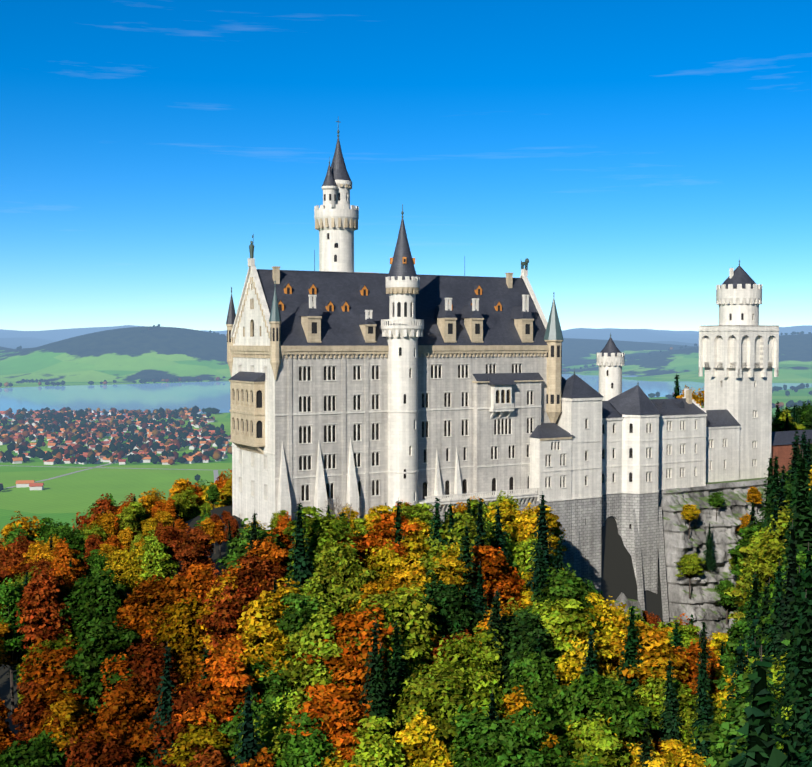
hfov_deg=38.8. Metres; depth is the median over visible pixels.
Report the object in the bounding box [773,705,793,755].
broadleaf tree
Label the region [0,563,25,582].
broadleaf tree
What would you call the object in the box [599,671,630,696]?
broadleaf tree
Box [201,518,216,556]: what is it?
broadleaf tree
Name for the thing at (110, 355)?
terrain
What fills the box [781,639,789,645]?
broadleaf tree
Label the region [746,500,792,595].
broadleaf tree
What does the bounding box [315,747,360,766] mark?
broadleaf tree
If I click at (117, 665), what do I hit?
broadleaf tree
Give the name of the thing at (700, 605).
cliff rock
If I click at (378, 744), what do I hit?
broadleaf tree
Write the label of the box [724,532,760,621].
broadleaf tree
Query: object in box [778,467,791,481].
broadleaf tree
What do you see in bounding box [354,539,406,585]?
broadleaf tree
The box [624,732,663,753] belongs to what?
broadleaf tree
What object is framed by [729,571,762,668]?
spruce tree
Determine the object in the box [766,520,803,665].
spruce tree
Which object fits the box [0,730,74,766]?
broadleaf tree
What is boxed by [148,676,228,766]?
broadleaf tree
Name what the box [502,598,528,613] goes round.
broadleaf tree
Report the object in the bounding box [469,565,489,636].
spruce tree
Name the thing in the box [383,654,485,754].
broadleaf tree
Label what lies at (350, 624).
broadleaf tree
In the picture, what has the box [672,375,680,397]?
spruce tree
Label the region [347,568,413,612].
broadleaf tree
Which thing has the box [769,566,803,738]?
spruce tree
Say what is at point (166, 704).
spruce tree
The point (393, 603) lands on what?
broadleaf tree
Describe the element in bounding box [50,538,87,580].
broadleaf tree
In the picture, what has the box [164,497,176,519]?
broadleaf tree
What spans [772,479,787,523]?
spruce tree
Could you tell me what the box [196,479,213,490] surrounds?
broadleaf tree
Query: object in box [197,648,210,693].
spruce tree
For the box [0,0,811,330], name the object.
sky
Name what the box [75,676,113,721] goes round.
broadleaf tree
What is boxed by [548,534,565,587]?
spruce tree
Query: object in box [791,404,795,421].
spruce tree
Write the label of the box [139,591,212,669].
broadleaf tree
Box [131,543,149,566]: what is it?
broadleaf tree
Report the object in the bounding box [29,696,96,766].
broadleaf tree
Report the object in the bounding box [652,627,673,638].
broadleaf tree
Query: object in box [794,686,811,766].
spruce tree
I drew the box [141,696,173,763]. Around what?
broadleaf tree
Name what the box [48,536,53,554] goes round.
spruce tree
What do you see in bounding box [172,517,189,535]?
broadleaf tree
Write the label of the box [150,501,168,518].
broadleaf tree
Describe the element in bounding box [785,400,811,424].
broadleaf tree
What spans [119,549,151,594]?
broadleaf tree
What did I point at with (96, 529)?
broadleaf tree
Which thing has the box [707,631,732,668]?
broadleaf tree
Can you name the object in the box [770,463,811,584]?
spruce tree
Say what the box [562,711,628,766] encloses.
broadleaf tree
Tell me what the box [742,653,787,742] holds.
broadleaf tree
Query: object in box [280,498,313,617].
spruce tree
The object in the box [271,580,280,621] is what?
spruce tree
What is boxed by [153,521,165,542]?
broadleaf tree
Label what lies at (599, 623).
broadleaf tree
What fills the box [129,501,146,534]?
broadleaf tree
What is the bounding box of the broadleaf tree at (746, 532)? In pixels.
[728,516,763,579]
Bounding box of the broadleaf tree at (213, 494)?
[205,484,221,507]
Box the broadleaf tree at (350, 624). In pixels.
[292,601,402,704]
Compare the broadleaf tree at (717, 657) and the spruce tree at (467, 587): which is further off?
the broadleaf tree at (717, 657)
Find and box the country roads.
[0,463,218,487]
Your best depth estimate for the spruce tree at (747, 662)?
143.98 m
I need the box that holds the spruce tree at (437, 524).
[426,498,445,556]
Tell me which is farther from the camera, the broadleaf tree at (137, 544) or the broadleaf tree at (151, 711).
the broadleaf tree at (137, 544)
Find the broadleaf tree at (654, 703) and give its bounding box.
[633,664,712,754]
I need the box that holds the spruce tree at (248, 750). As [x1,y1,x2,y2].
[229,685,266,766]
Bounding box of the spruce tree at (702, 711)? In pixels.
[688,658,717,766]
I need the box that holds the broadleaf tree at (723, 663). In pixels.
[719,653,733,671]
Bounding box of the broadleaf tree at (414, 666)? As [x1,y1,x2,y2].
[388,658,427,716]
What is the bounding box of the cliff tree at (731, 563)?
[728,556,746,569]
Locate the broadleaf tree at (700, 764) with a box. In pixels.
[697,756,710,766]
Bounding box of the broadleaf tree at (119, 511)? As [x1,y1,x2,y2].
[114,501,135,536]
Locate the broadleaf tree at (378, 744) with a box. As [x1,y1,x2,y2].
[341,716,406,766]
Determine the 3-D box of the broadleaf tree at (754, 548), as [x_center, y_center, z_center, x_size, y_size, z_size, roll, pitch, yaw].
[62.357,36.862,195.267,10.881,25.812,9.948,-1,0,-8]
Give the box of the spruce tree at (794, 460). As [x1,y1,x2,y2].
[786,435,799,484]
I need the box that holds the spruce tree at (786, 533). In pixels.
[774,464,811,575]
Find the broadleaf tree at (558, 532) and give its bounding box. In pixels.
[523,502,568,555]
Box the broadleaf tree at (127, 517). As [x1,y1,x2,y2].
[116,505,137,551]
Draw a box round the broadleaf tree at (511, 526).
[484,498,528,544]
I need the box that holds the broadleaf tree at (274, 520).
[267,510,289,531]
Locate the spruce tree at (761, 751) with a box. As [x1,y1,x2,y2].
[728,645,796,766]
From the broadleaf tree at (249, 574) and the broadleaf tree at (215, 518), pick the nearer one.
the broadleaf tree at (249, 574)
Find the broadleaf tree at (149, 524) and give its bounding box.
[141,517,158,536]
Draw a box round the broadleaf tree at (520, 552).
[504,534,556,584]
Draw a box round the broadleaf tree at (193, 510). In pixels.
[181,487,200,521]
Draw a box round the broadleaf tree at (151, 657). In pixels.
[110,635,179,712]
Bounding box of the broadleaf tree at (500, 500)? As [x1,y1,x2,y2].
[489,490,520,519]
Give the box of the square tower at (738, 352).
[698,260,778,479]
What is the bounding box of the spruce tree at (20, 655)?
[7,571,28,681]
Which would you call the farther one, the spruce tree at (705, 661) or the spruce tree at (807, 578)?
the spruce tree at (705, 661)
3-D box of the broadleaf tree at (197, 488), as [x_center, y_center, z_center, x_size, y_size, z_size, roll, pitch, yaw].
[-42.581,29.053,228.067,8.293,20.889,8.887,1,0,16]
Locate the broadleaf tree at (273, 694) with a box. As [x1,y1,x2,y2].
[253,664,299,723]
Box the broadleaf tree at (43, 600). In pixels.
[10,564,77,649]
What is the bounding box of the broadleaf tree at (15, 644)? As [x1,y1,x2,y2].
[0,577,31,714]
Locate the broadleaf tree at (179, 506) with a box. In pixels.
[174,494,184,514]
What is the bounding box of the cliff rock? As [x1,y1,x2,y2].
[610,477,779,640]
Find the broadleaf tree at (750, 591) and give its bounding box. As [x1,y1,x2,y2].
[742,578,762,605]
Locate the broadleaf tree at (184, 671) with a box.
[171,647,202,693]
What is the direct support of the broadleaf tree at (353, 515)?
on the terrain
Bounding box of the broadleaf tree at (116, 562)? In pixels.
[101,548,131,584]
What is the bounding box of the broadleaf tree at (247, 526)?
[240,520,270,535]
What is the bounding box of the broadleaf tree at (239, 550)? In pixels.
[215,518,289,585]
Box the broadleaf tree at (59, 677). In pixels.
[13,638,88,739]
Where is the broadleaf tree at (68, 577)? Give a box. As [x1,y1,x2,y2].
[49,559,76,642]
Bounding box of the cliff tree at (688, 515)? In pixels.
[681,504,699,538]
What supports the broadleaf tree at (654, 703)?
on the terrain
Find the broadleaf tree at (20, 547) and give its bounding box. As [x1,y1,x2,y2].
[3,532,34,570]
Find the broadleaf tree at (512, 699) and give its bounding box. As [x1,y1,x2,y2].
[499,684,569,758]
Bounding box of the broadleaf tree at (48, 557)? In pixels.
[33,547,61,578]
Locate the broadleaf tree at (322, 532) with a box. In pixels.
[293,517,341,546]
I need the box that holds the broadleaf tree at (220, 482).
[211,469,231,506]
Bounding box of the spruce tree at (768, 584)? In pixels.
[758,578,769,638]
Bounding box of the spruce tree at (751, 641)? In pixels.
[745,611,759,672]
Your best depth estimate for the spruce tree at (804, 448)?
221.13 m
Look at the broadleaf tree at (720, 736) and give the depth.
105.70 m
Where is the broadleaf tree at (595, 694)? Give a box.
[556,668,658,763]
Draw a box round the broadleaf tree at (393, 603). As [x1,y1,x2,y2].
[336,580,442,702]
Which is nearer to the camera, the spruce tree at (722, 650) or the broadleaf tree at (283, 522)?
the broadleaf tree at (283, 522)
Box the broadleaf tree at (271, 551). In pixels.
[225,532,288,591]
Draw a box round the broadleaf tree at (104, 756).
[64,728,139,766]
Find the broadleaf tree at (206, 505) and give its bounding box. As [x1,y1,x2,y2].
[200,502,210,518]
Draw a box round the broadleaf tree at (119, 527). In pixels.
[113,504,137,539]
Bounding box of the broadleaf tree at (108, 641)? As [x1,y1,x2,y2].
[61,611,140,717]
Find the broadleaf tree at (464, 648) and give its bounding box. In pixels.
[427,623,505,715]
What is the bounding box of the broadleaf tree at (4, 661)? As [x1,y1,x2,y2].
[0,603,17,668]
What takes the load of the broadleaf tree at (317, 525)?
on the terrain
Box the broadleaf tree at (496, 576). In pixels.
[470,545,525,617]
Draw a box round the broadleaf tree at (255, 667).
[232,649,273,694]
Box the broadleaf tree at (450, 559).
[429,542,475,635]
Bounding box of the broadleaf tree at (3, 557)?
[0,543,14,569]
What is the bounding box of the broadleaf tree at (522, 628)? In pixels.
[474,611,564,692]
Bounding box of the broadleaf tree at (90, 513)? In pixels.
[82,493,117,526]
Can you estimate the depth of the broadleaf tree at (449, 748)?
145.04 m
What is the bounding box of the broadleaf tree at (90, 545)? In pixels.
[82,533,104,573]
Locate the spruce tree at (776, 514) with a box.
[767,499,783,582]
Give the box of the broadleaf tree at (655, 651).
[600,615,689,698]
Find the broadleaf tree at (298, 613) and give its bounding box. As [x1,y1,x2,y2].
[275,592,328,663]
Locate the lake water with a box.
[0,374,811,418]
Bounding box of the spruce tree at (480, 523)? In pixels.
[470,501,489,598]
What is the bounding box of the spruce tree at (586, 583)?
[584,579,590,592]
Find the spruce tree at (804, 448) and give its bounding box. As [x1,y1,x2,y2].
[799,431,811,468]
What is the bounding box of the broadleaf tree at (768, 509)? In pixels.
[760,474,811,541]
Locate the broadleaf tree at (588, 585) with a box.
[576,575,599,594]
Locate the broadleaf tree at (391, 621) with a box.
[354,598,423,707]
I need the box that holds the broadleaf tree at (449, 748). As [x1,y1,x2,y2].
[434,745,472,766]
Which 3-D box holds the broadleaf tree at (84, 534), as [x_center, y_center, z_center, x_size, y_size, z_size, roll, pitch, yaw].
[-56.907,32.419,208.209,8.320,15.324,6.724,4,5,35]
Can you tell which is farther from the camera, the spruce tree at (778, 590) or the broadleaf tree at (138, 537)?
the broadleaf tree at (138, 537)
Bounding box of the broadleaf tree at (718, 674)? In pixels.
[711,662,727,680]
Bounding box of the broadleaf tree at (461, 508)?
[447,496,486,522]
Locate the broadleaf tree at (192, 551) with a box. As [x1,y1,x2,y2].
[164,523,214,575]
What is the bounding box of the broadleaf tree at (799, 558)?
[754,551,811,644]
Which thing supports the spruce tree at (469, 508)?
on the terrain
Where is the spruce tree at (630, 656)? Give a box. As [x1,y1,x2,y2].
[615,601,643,698]
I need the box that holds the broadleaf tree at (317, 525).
[282,506,362,591]
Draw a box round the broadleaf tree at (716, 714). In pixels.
[679,691,732,759]
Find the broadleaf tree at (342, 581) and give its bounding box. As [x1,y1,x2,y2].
[306,535,379,615]
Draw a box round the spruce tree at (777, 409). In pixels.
[773,401,779,426]
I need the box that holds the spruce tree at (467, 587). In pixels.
[455,526,476,635]
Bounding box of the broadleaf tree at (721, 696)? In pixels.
[709,655,746,720]
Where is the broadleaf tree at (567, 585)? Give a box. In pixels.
[514,563,602,622]
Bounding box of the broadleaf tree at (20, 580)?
[6,566,40,596]
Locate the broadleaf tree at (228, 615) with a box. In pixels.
[196,569,258,666]
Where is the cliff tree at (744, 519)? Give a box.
[736,513,750,531]
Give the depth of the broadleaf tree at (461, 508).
197.06 m
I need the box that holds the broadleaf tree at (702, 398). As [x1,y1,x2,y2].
[698,386,703,407]
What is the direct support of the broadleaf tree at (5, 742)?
on the terrain
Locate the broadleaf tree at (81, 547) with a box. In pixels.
[59,526,85,563]
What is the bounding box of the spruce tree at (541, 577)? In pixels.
[530,549,550,605]
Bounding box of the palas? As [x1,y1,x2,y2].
[226,250,563,529]
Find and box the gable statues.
[249,234,528,268]
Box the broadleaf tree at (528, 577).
[520,564,565,592]
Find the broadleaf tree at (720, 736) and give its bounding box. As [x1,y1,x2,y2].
[694,664,782,766]
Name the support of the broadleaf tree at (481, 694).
on the terrain
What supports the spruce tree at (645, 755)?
on the terrain
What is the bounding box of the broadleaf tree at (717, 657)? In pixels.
[706,636,720,669]
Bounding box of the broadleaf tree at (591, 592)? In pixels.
[584,583,598,603]
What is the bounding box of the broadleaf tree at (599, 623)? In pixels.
[578,582,617,673]
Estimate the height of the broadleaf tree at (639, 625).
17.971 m
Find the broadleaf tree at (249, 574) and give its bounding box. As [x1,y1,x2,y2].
[230,555,287,640]
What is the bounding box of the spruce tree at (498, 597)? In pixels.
[489,591,504,646]
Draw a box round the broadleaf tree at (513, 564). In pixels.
[483,517,517,571]
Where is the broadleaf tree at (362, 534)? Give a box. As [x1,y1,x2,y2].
[346,524,374,567]
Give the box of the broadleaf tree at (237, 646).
[191,633,247,706]
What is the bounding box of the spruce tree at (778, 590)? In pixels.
[762,561,785,663]
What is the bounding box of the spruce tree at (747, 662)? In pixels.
[734,651,750,716]
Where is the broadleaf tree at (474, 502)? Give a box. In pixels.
[463,499,502,533]
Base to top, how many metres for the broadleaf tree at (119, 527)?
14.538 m
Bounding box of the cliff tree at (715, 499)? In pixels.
[707,490,724,520]
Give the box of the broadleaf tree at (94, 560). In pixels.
[84,549,107,575]
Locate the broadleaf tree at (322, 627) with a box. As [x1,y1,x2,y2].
[290,598,363,705]
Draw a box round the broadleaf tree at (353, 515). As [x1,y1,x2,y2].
[337,504,359,536]
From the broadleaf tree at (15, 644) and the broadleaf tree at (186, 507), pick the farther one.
the broadleaf tree at (186, 507)
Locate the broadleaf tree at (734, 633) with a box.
[710,589,762,689]
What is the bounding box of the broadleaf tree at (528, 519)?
[516,505,563,566]
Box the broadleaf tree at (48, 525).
[32,517,70,537]
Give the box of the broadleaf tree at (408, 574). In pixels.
[387,554,434,600]
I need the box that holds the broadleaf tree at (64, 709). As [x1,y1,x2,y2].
[38,687,94,766]
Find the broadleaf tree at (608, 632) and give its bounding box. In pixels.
[583,592,628,676]
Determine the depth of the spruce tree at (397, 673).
152.14 m
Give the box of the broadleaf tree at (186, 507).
[169,493,189,519]
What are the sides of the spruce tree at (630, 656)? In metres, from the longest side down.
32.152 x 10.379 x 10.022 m
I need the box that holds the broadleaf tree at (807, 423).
[802,407,811,429]
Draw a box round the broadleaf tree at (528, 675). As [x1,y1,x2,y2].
[499,644,576,728]
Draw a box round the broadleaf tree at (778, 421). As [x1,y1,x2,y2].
[772,406,804,431]
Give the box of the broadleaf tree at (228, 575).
[218,563,234,578]
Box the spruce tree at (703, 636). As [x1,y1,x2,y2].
[695,622,714,679]
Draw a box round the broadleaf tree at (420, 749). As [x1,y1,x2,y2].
[385,709,453,766]
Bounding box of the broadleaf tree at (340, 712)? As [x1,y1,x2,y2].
[282,683,372,766]
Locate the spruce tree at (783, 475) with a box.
[779,464,787,489]
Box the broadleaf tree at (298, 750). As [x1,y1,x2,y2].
[274,712,338,766]
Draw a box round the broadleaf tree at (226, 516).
[221,511,231,527]
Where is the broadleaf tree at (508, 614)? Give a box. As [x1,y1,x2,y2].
[472,598,551,654]
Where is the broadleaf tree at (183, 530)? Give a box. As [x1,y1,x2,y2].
[177,529,185,573]
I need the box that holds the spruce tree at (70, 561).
[68,560,75,625]
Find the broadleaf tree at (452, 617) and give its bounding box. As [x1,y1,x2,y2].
[410,569,489,641]
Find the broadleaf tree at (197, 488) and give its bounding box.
[175,478,202,509]
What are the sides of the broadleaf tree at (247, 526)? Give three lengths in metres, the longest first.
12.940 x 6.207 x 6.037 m
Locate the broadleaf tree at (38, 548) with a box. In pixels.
[21,540,50,563]
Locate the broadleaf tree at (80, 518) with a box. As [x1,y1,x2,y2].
[72,509,89,530]
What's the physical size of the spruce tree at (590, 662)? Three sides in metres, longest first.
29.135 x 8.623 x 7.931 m
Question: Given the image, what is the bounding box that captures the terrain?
[0,325,811,762]
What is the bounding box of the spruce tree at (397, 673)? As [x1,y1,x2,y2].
[385,620,412,735]
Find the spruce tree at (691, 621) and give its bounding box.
[688,614,693,624]
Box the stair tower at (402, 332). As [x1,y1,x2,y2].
[381,204,423,507]
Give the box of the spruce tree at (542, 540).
[524,495,555,592]
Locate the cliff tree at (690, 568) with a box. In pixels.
[674,553,704,598]
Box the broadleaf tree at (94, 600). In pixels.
[53,563,130,649]
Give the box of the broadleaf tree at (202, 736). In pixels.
[162,711,233,766]
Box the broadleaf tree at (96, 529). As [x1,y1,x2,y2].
[83,524,113,559]
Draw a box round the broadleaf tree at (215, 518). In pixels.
[209,514,220,553]
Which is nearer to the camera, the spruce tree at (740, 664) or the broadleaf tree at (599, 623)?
the spruce tree at (740, 664)
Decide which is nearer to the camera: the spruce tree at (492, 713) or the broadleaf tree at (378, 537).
the spruce tree at (492, 713)
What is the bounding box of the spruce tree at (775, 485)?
[763,456,781,530]
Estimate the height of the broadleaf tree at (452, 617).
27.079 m
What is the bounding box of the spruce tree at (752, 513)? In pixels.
[733,502,757,620]
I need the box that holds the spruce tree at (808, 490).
[806,476,811,516]
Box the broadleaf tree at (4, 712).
[0,699,13,739]
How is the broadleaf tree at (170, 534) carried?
on the terrain
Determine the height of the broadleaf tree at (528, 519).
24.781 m
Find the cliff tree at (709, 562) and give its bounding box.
[702,522,716,572]
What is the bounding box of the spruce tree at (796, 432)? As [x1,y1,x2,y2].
[788,431,801,482]
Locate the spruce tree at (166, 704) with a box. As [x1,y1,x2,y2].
[147,646,176,766]
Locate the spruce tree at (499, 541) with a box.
[491,505,511,560]
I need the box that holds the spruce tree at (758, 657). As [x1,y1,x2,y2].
[741,648,764,718]
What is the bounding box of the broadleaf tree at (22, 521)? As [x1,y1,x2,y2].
[0,511,44,544]
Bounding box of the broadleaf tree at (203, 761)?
[186,742,238,766]
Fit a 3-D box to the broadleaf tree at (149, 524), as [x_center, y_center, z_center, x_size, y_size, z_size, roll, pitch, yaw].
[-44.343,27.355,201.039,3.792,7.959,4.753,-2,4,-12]
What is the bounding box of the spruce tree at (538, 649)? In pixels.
[532,634,544,683]
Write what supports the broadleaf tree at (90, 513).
on the terrain
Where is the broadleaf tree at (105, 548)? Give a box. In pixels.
[99,543,119,563]
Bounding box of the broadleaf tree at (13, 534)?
[0,523,34,551]
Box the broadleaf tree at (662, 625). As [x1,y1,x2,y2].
[650,616,684,632]
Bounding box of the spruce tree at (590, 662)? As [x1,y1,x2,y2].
[580,630,599,704]
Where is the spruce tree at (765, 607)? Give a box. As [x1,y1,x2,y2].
[754,587,772,657]
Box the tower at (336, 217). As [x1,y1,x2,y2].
[314,121,372,272]
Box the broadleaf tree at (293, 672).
[273,609,343,702]
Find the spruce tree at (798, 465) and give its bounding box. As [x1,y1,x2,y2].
[785,453,803,511]
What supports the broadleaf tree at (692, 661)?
on the terrain
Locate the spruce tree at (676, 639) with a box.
[670,619,682,651]
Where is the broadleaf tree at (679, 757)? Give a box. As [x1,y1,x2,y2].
[658,739,709,766]
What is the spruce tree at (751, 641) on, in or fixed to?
on the terrain
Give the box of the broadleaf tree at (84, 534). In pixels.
[76,524,92,565]
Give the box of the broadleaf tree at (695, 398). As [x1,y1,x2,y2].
[676,385,701,407]
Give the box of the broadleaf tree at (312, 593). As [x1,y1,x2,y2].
[290,577,337,622]
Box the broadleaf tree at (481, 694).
[450,654,509,753]
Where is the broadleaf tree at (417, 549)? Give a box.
[384,508,435,564]
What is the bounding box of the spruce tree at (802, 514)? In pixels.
[778,449,811,563]
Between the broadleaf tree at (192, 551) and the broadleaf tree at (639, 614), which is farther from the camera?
the broadleaf tree at (639, 614)
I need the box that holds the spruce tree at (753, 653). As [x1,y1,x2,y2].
[748,643,759,667]
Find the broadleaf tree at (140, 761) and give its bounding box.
[136,758,154,766]
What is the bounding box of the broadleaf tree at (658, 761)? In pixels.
[622,738,668,766]
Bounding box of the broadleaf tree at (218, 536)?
[212,519,224,557]
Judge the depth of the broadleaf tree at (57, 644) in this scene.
164.84 m
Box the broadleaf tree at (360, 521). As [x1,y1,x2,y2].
[349,516,373,536]
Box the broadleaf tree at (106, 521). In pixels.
[89,510,116,537]
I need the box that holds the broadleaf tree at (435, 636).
[418,623,440,649]
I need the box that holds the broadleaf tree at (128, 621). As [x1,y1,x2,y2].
[110,594,162,656]
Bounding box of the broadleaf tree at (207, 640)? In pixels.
[190,571,238,655]
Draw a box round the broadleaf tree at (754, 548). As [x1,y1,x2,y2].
[741,526,767,599]
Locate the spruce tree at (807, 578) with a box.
[774,542,811,759]
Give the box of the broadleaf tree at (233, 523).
[223,516,240,541]
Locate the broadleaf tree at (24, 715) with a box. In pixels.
[9,665,92,742]
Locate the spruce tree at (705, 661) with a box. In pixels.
[693,641,712,702]
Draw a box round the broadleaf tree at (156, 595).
[124,575,194,637]
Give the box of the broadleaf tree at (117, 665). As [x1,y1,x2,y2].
[93,651,156,722]
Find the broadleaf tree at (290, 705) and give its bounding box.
[273,689,321,726]
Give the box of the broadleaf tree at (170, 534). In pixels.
[162,525,183,572]
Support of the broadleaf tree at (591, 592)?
on the terrain
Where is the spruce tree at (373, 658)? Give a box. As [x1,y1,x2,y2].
[358,622,390,736]
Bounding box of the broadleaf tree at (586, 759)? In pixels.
[550,753,605,766]
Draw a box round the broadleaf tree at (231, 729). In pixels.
[218,692,281,766]
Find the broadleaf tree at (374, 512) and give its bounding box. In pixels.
[362,505,391,533]
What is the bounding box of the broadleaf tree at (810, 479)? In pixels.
[808,465,811,490]
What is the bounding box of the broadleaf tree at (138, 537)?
[129,531,144,552]
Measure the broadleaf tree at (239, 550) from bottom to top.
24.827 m
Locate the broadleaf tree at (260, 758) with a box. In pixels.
[240,747,277,766]
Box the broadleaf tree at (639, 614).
[624,606,651,627]
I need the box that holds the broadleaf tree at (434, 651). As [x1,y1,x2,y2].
[423,629,477,679]
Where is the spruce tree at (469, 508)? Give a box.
[466,498,474,519]
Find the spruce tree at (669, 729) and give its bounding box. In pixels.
[656,659,682,766]
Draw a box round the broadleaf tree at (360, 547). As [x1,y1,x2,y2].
[333,527,366,564]
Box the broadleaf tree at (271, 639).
[232,577,303,696]
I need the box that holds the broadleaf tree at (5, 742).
[0,731,23,753]
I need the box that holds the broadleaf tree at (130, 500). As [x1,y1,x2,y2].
[116,493,134,505]
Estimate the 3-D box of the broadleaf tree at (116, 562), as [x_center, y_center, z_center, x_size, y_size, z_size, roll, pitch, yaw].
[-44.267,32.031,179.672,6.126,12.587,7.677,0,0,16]
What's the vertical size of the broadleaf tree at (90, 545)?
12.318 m
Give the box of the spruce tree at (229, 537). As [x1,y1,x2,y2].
[223,521,233,573]
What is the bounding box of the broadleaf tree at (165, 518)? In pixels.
[153,508,174,526]
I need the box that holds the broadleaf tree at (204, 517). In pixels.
[193,513,210,528]
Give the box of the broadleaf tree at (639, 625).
[620,622,646,629]
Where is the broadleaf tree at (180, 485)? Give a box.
[167,478,198,505]
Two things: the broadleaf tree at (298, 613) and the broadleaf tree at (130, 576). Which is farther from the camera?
the broadleaf tree at (130, 576)
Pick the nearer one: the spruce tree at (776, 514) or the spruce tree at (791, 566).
the spruce tree at (791, 566)
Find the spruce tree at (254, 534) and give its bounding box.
[245,513,260,565]
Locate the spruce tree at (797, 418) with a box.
[794,407,800,429]
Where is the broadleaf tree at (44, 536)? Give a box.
[33,526,78,544]
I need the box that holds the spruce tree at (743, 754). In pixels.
[739,665,774,763]
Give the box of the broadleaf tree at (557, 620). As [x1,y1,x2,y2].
[532,598,593,685]
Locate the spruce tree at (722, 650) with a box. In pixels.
[717,642,725,671]
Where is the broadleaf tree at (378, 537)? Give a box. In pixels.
[355,506,421,569]
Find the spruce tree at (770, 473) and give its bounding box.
[755,453,773,536]
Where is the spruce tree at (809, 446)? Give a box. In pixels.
[807,439,811,467]
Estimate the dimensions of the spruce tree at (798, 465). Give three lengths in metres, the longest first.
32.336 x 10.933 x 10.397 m
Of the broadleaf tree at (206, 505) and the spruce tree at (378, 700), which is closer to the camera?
the spruce tree at (378, 700)
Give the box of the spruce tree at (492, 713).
[481,688,498,753]
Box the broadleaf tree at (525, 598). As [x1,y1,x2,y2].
[509,589,535,607]
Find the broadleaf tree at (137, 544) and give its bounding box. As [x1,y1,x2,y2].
[134,536,156,553]
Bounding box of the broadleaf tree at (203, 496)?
[197,483,222,513]
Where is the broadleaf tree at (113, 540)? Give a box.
[105,533,124,549]
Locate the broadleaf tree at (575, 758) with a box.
[563,751,583,765]
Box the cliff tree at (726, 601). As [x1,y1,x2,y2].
[713,577,737,624]
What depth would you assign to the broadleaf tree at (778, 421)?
295.45 m
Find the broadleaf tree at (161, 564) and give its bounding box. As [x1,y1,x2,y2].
[134,530,178,583]
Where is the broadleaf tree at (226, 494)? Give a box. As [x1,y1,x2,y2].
[220,475,231,506]
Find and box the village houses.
[0,409,230,489]
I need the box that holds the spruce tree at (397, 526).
[388,497,407,565]
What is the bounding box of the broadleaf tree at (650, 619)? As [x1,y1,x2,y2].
[642,610,660,628]
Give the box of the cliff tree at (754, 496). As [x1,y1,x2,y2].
[746,487,762,505]
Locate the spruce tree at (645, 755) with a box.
[637,718,654,766]
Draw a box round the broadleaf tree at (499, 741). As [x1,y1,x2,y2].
[450,702,555,766]
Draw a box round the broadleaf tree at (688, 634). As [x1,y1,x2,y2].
[666,624,700,670]
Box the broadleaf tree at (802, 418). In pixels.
[799,410,808,429]
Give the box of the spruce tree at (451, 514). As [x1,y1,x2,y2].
[442,504,459,556]
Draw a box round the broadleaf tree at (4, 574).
[0,559,15,585]
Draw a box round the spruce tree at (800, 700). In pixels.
[779,598,811,766]
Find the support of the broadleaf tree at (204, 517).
on the terrain
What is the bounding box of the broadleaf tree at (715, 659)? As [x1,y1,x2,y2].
[677,613,716,660]
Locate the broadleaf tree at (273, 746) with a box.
[242,714,311,766]
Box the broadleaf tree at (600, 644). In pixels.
[547,602,616,683]
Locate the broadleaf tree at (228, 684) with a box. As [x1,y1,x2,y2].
[172,648,262,762]
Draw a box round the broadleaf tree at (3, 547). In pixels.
[0,541,10,565]
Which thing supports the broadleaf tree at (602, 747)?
on the terrain
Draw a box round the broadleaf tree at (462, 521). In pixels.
[418,511,493,576]
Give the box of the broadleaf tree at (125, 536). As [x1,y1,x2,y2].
[117,528,134,551]
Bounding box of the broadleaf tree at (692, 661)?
[669,638,719,696]
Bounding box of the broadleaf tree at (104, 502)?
[80,493,131,546]
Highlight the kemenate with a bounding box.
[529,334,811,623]
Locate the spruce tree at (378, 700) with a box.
[364,647,393,759]
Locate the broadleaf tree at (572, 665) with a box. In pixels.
[551,649,599,695]
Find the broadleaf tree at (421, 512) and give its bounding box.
[389,502,433,535]
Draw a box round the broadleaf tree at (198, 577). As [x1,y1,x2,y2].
[165,563,219,614]
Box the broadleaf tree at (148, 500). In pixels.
[137,488,168,518]
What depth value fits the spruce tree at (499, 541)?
185.41 m
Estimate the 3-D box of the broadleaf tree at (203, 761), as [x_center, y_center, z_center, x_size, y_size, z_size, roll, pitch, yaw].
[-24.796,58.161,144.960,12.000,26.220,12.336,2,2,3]
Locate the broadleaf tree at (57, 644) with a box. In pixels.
[15,625,78,705]
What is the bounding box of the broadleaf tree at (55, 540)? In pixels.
[47,534,61,548]
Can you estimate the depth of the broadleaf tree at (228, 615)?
164.79 m
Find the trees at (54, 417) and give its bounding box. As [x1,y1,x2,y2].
[0,324,811,490]
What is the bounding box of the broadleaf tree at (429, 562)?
[413,543,456,601]
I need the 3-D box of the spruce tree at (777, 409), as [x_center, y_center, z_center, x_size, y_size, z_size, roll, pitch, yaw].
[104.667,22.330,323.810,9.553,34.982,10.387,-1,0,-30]
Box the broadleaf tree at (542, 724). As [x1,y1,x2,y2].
[503,695,573,766]
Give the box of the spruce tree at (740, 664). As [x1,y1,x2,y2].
[726,637,745,754]
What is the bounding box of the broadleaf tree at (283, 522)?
[272,512,294,567]
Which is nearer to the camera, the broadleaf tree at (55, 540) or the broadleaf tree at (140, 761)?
the broadleaf tree at (140, 761)
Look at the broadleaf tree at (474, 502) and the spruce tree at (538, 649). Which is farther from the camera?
the broadleaf tree at (474, 502)
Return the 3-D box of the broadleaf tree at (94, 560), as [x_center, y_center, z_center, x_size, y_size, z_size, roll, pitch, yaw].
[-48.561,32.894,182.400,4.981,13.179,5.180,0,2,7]
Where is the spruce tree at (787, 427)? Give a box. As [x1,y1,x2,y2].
[782,412,790,430]
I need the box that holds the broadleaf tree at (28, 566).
[10,554,50,582]
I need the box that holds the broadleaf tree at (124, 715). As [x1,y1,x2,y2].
[84,676,162,766]
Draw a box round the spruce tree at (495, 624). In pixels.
[484,597,511,714]
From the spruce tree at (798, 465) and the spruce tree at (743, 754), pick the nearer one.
the spruce tree at (743, 754)
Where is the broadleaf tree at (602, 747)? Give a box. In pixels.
[562,713,630,766]

